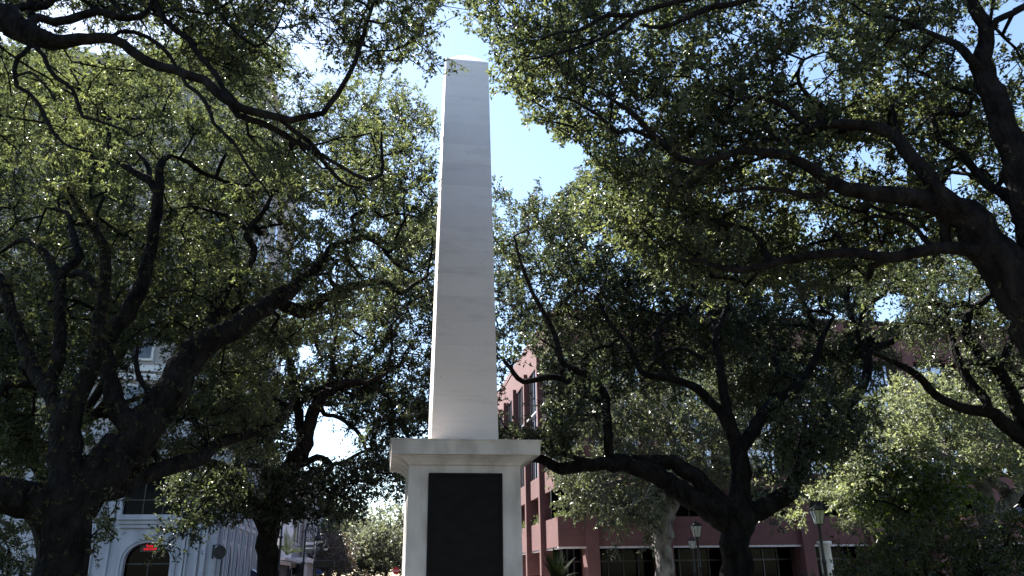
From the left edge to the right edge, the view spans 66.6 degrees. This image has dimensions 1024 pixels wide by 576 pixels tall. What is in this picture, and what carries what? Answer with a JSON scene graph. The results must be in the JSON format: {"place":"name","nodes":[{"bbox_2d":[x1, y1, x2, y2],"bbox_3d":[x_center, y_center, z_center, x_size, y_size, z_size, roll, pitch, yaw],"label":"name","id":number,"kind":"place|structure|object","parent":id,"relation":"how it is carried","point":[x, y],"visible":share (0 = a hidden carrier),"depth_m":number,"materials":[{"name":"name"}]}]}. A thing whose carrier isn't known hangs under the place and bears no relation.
{"place":"outdoors","nodes":[
{"label":"outdoors","id":0,"kind":"place"},
{"bbox_2d":[287,569,294,575],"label":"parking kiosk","id":1,"kind":"object","parent":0,"point":[289,572],"visible":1,"depth_m":56.27,"materials":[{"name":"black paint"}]},
{"bbox_2d":[290,516,314,575],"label":"grey terrace building","id":2,"kind":"structure","parent":0,"point":[308,567],"depth_m":81.78,"materials":[{"name":"concrete"}]},
{"bbox_2d":[290,567,297,575],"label":"shop window","id":3,"kind":"structure","parent":2,"relation":"in","point":[294,570],"depth_m":82.02,"materials":[{"name":"black glass"}]},
{"bbox_2d":[292,470,325,575],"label":"ribbed building","id":4,"kind":"structure","parent":0,"point":[309,535],"depth_m":90.08,"materials":[{"name":"grey"}]},
{"bbox_2d":[301,568,323,573],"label":"awning","id":5,"kind":"object","parent":4,"relation":"attached to","point":[320,572],"visible":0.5,"depth_m":85.27,"materials":[{"name":"blue fabric"}]},
{"bbox_2d":[0,0,1023,575],"label":"sky","id":6,"kind":"structure","parent":0,"point":[519,155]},
{"bbox_2d":[497,310,1023,575],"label":"red office building","id":7,"kind":"structure","parent":0,"point":[793,552],"depth_m":50.76,"materials":[{"name":"stone"}]},
{"bbox_2d":[508,402,511,427],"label":"tall window","id":8,"kind":"structure","parent":7,"relation":"in","point":[509,406],"depth_m":68.88,"materials":[{"name":"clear glass"}]},
{"bbox_2d":[517,388,523,487],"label":"tall window","id":9,"kind":"structure","parent":7,"relation":"in","point":[520,394],"depth_m":63.21,"materials":[{"name":"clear glass"}]},
{"bbox_2d":[526,372,537,480],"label":"tall window","id":10,"kind":"structure","parent":7,"relation":"in","point":[532,387],"depth_m":57.93,"materials":[{"name":"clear glass"}]},
{"bbox_2d":[531,515,538,524],"bbox_3d":[1.948,16.449,55.200,1.015,0.828,3.912,2,-21,-9],"label":"balcony plant","id":11,"kind":"object","parent":7,"relation":"on","point":[535,522],"visible":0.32,"depth_m":55.50,"materials":[{"name":"green plant"}]},
{"bbox_2d":[539,350,555,471],"bbox_3d":[2.381,8.313,52.631,0.340,7.790,3.700,2,-21,-9],"label":"tall window","id":12,"kind":"structure","parent":7,"relation":"in","point":[545,383],"depth_m":53.54,"materials":[{"name":"black glass"}]},
{"bbox_2d":[554,506,574,516],"bbox_3d":[3.348,13.967,48.848,1.608,1.002,1.312,2,-21,-9],"label":"balcony plant","id":13,"kind":"object","parent":7,"relation":"on","point":[556,514],"visible":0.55,"depth_m":48.70,"materials":[{"name":"green plant"}]},
{"bbox_2d":[551,491,577,519],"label":"balcony window","id":14,"kind":"structure","parent":7,"relation":"in","point":[554,497],"depth_m":50.19,"materials":[{"name":"black glass"}]},
{"bbox_2d":[553,548,580,575],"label":"shop window","id":15,"kind":"structure","parent":7,"relation":"in","point":[575,566],"depth_m":48.90,"materials":[{"name":"black glass"}]},
{"bbox_2d":[598,491,637,516],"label":"balcony window","id":16,"kind":"structure","parent":7,"relation":"in","point":[614,491],"depth_m":50.72,"materials":[{"name":"black glass"}]},
{"bbox_2d":[592,355,644,471],"bbox_3d":[7.031,8.303,51.840,3.960,7.840,0.210,2,-21,-9],"label":"tall window","id":17,"kind":"structure","parent":7,"relation":"in","point":[635,443],"depth_m":51.35,"materials":[{"name":"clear glass"}]},
{"bbox_2d":[600,548,653,575],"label":"shop window","id":18,"kind":"structure","parent":7,"relation":"in","point":[632,564],"depth_m":49.41,"materials":[{"name":"black glass"}]},
{"bbox_2d":[676,504,697,515],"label":"balcony window","id":19,"kind":"structure","parent":7,"relation":"in","point":[682,511],"depth_m":51.29,"materials":[{"name":"black glass"}]},
{"bbox_2d":[663,367,716,468],"bbox_3d":[11.692,8.502,52.556,3.960,7.840,0.210,2,-21,-9],"label":"tall window","id":20,"kind":"structure","parent":7,"relation":"in","point":[693,423],"depth_m":52.18,"materials":[{"name":"black glass"}]},
{"bbox_2d":[674,547,722,575],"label":"shop window","id":21,"kind":"structure","parent":7,"relation":"in","point":[711,559],"depth_m":50.14,"materials":[{"name":"black glass"}]},
{"bbox_2d":[726,368,781,471],"bbox_3d":[16.354,8.701,53.271,3.960,7.840,0.210,2,-21,-9],"label":"tall window","id":22,"kind":"structure","parent":7,"relation":"in","point":[758,453],"depth_m":52.43,"materials":[{"name":"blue glass"}]},
{"bbox_2d":[751,491,783,515],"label":"balcony window","id":23,"kind":"structure","parent":7,"relation":"in","point":[752,496],"depth_m":52.34,"materials":[{"name":"black glass"}]},
{"bbox_2d":[749,547,792,575],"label":"shop window","id":24,"kind":"structure","parent":7,"relation":"in","point":[768,561],"depth_m":50.89,"materials":[{"name":"black glass"}]},
{"bbox_2d":[795,363,843,472],"bbox_3d":[21.015,8.900,53.987,3.960,7.840,0.210,2,-21,-9],"label":"tall window","id":25,"kind":"structure","parent":7,"relation":"in","point":[795,363],"depth_m":54.32,"materials":[{"name":"black glass"}]},
{"bbox_2d":[809,497,845,515],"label":"balcony window","id":26,"kind":"structure","parent":7,"relation":"in","point":[812,502],"depth_m":52.88,"materials":[{"name":"black glass"}]},
{"bbox_2d":[815,546,858,575],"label":"shop window","id":27,"kind":"structure","parent":7,"relation":"in","point":[834,557],"depth_m":51.67,"materials":[{"name":"black glass"}]},
{"bbox_2d":[854,364,913,472],"bbox_3d":[25.676,9.099,54.702,3.960,7.840,0.210,2,-21,-9],"label":"tall window","id":28,"kind":"structure","parent":7,"relation":"in","point":[890,367],"depth_m":55.70,"materials":[{"name":"blue glass"}]},
{"bbox_2d":[884,546,919,575],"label":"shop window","id":29,"kind":"structure","parent":7,"relation":"in","point":[904,564],"depth_m":52.29,"materials":[{"name":"black glass"}]},
{"bbox_2d":[913,365,971,473],"bbox_3d":[30.337,9.299,55.418,3.960,7.840,0.210,2,-21,-9],"label":"tall window","id":30,"kind":"structure","parent":7,"relation":"in","point":[915,366],"depth_m":56.60,"materials":[{"name":"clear glass"}]},
{"bbox_2d":[947,501,973,515],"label":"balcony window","id":31,"kind":"structure","parent":7,"relation":"in","point":[967,506],"depth_m":54.53,"materials":[{"name":"black glass"}]},
{"bbox_2d":[950,545,978,575],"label":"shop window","id":32,"kind":"structure","parent":7,"relation":"in","point":[977,574],"depth_m":52.83,"materials":[{"name":"black glass"}]},
{"bbox_2d":[1014,494,1023,514],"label":"balcony window","id":33,"kind":"structure","parent":7,"relation":"in","point":[1021,501],"depth_m":55.27,"materials":[{"name":"black glass"}]},
{"bbox_3d":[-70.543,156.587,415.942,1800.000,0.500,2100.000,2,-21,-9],"label":"ground","id":34,"kind":"structure","parent":0,"visible":0},
{"bbox_2d":[278,510,284,574],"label":"street lamp","id":35,"kind":"object","parent":34,"relation":"on","point":[280,541],"visible":0.45,"depth_m":38.97,"materials":[{"name":"black metal"}]},
{"bbox_2d":[301,522,321,575],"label":"scroll lamp","id":36,"kind":"object","parent":34,"relation":"on","point":[318,539],"visible":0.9,"depth_m":49.47,"materials":[{"name":"black metal"}]},
{"bbox_2d":[313,534,328,575],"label":"scroll lamp","id":37,"kind":"object","parent":34,"relation":"on","point":[325,546],"visible":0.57,"depth_m":62.60,"materials":[{"name":"black metal"}]},
{"bbox_2d":[305,539,313,553],"bbox_3d":[-16.227,20.750,62.718,0.802,1.144,0.130,2,-21,-9],"label":"banner","id":38,"kind":"object","parent":37,"relation":"hanging from","point":[309,547],"visible":0.94,"depth_m":62.67,"materials":[{"name":"grey fabric"}]},
{"bbox_2d":[302,520,371,575],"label":"crape myrtle","id":39,"kind":"object","parent":34,"relation":"on","point":[337,553],"visible":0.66,"depth_m":87.95,"materials":[{"name":"green plant"}]},
{"bbox_2d":[320,500,377,575],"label":"tree","id":40,"kind":"object","parent":34,"relation":"on","point":[345,528],"visible":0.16,"depth_m":109.08,"materials":[{"name":"green plant"}]},
{"bbox_2d":[334,493,403,575],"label":"tree","id":41,"kind":"object","parent":34,"relation":"on","point":[382,541],"visible":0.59,"depth_m":102.74,"materials":[{"name":"green plant"}]},
{"bbox_2d":[393,567,398,573],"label":"stop sign","id":42,"kind":"object","parent":34,"relation":"on","point":[395,570],"visible":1,"depth_m":82.75,"materials":[{"name":"metal"}]},
{"bbox_2d":[531,338,855,575],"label":"street tree","id":43,"kind":"object","parent":34,"relation":"on","point":[659,516],"visible":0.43,"depth_m":38.63,"materials":[{"name":"green plant"}]},
{"bbox_2d":[690,520,702,575],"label":"street lamp","id":44,"kind":"object","parent":34,"relation":"on","point":[696,528],"visible":1,"depth_m":40.88,"materials":[{"name":"black metal"}]},
{"bbox_2d":[816,541,833,575],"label":"pale pillar","id":45,"kind":"structure","parent":34,"relation":"on","point":[827,551],"depth_m":43.22,"materials":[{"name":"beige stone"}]},
{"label":"lawn","id":46,"kind":"structure","parent":0,"visible":0},
{"bbox_2d":[0,514,35,575],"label":"shrub","id":47,"kind":"object","parent":46,"relation":"on","point":[7,563],"visible":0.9,"depth_m":15.81,"materials":[{"name":"green plant"}]},
{"bbox_2d":[0,31,286,482],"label":"live oak","id":48,"kind":"object","parent":46,"relation":"on","point":[95,397],"visible":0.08,"depth_m":24.29,"materials":[{"name":"green plant"}]},
{"bbox_2d":[0,14,442,575],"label":"live oak","id":49,"kind":"object","parent":46,"relation":"on","point":[59,509],"visible":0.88,"depth_m":15.82,"materials":[{"name":"green plant"}]},
{"bbox_2d":[0,0,522,223],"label":"live oak","id":50,"kind":"object","parent":46,"relation":"on","point":[207,48],"visible":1,"depth_m":10.73,"materials":[{"name":"green plant"}]},
{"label":"square","id":51,"kind":"structure","parent":0,"visible":0},
{"bbox_2d":[138,180,437,575],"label":"live oak","id":52,"kind":"object","parent":51,"relation":"on","point":[277,483],"visible":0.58,"depth_m":24.05,"materials":[{"name":"green plant"}]},
{"bbox_2d":[313,560,334,575],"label":"street board","id":53,"kind":"object","parent":51,"relation":"on","point":[330,564],"visible":1,"depth_m":28.33,"materials":[{"name":"black paint"}]},
{"bbox_2d":[533,548,575,575],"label":"sago palm","id":54,"kind":"object","parent":51,"relation":"on","point":[558,570],"visible":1,"depth_m":28.11,"materials":[{"name":"green plant"}]},
{"bbox_2d":[428,0,1023,358],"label":"live oak","id":55,"kind":"object","parent":51,"relation":"on","point":[987,247],"visible":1,"depth_m":13.03,"materials":[{"name":"green plant"}]},
{"bbox_2d":[808,503,827,575],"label":"street lamp","id":56,"kind":"object","parent":51,"relation":"on","point":[817,513],"visible":0.98,"depth_m":33.42,"materials":[{"name":"black metal"}]},
{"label":"lawn","id":57,"kind":"structure","parent":0,"visible":0},
{"bbox_2d":[491,150,1004,575],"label":"live oak","id":58,"kind":"object","parent":57,"relation":"on","point":[735,515],"visible":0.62,"depth_m":23.35,"materials":[{"name":"green plant"}]},
{"bbox_2d":[751,339,1023,575],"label":"street tree","id":59,"kind":"object","parent":57,"relation":"on","point":[935,420],"visible":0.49,"depth_m":33.12,"materials":[{"name":"green plant"}]},
{"bbox_2d":[800,491,1023,575],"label":"shrub","id":60,"kind":"object","parent":57,"relation":"on","point":[998,564],"visible":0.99,"depth_m":19.19,"materials":[{"name":"green plant"}]},
{"bbox_2d":[837,448,1006,575],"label":"maple sapling","id":61,"kind":"object","parent":57,"relation":"on","point":[929,492],"visible":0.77,"depth_m":22.70,"materials":[{"name":"green plant"}]},
{"bbox_2d":[826,201,1023,447],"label":"live oak","id":62,"kind":"object","parent":57,"relation":"on","point":[934,309],"visible":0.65,"depth_m":17.78,"materials":[{"name":"green plant"}]},
{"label":"path","id":63,"kind":"structure","parent":0,"visible":0},
{"bbox_2d":[389,55,541,575],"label":"obelisk monument","id":64,"kind":"object","parent":63,"relation":"on","point":[461,466],"visible":1,"depth_m":18.25,"materials":[{"name":"stone"}]},
{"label":"pavement","id":65,"kind":"structure","parent":0,"visible":0},
{"bbox_2d":[0,45,295,575],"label":"bank building","id":66,"kind":"structure","parent":65,"relation":"on","point":[134,516],"depth_m":42.31,"materials":[{"name":"white paint"}]},
{"bbox_2d":[123,545,169,575],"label":"arched door","id":67,"kind":"structure","parent":66,"relation":"in","point":[134,566],"depth_m":41.44,"materials":[{"name":"black glass"}]},
{"bbox_2d":[140,543,161,551],"bbox_3d":[-19.286,13.850,41.647,1.050,0.460,0.110,2,-21,-9],"label":"neon sign","id":68,"kind":"object","parent":66,"relation":"attached to","point":[146,547],"visible":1,"depth_m":41.63,"materials":[{"name":"red"}]},
{"bbox_2d":[123,471,183,514],"bbox_3d":[-19.438,11.143,42.568,3.080,2.460,0.140,2,-21,-9],"label":"large window","id":69,"kind":"structure","parent":66,"relation":"in","point":[143,501],"depth_m":42.36,"materials":[{"name":"black glass"}]},
{"bbox_2d":[211,544,225,558],"bbox_3d":[-15.642,13.964,41.264,0.631,0.771,1.018,17,-27,-39],"label":"round sign","id":70,"kind":"object","parent":66,"relation":"attached to","point":[218,552],"visible":1,"depth_m":40.95,"materials":[{"name":"metal"}]},
{"bbox_2d":[250,569,256,575],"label":"awning","id":71,"kind":"object","parent":66,"relation":"attached to","point":[253,572],"visible":0.67,"depth_m":51.00,"materials":[{"name":"fabric"}]},
{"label":"pavement","id":72,"kind":"structure","parent":0,"visible":0},
{"bbox_2d":[688,537,695,575],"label":"street lamp","id":73,"kind":"object","parent":72,"relation":"on","point":[692,542],"visible":0.98,"depth_m":44.95,"materials":[{"name":"black metal"}]},
{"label":"pavement","id":74,"kind":"structure","parent":0,"visible":0},
{"bbox_2d":[277,501,297,575],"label":"white block","id":75,"kind":"structure","parent":74,"relation":"on","point":[285,561],"depth_m":70.93,"materials":[{"name":"paint"}]},
{"bbox_2d":[279,565,289,575],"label":"shop window","id":76,"kind":"structure","parent":75,"relation":"in","point":[283,568],"depth_m":70.33,"materials":[{"name":"glass"}]},
{"bbox_2d":[281,526,303,554],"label":"frond plant","id":77,"kind":"object","parent":75,"relation":"on","point":[286,544],"visible":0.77,"depth_m":68.55,"materials":[{"name":"green plant"}]}
]}

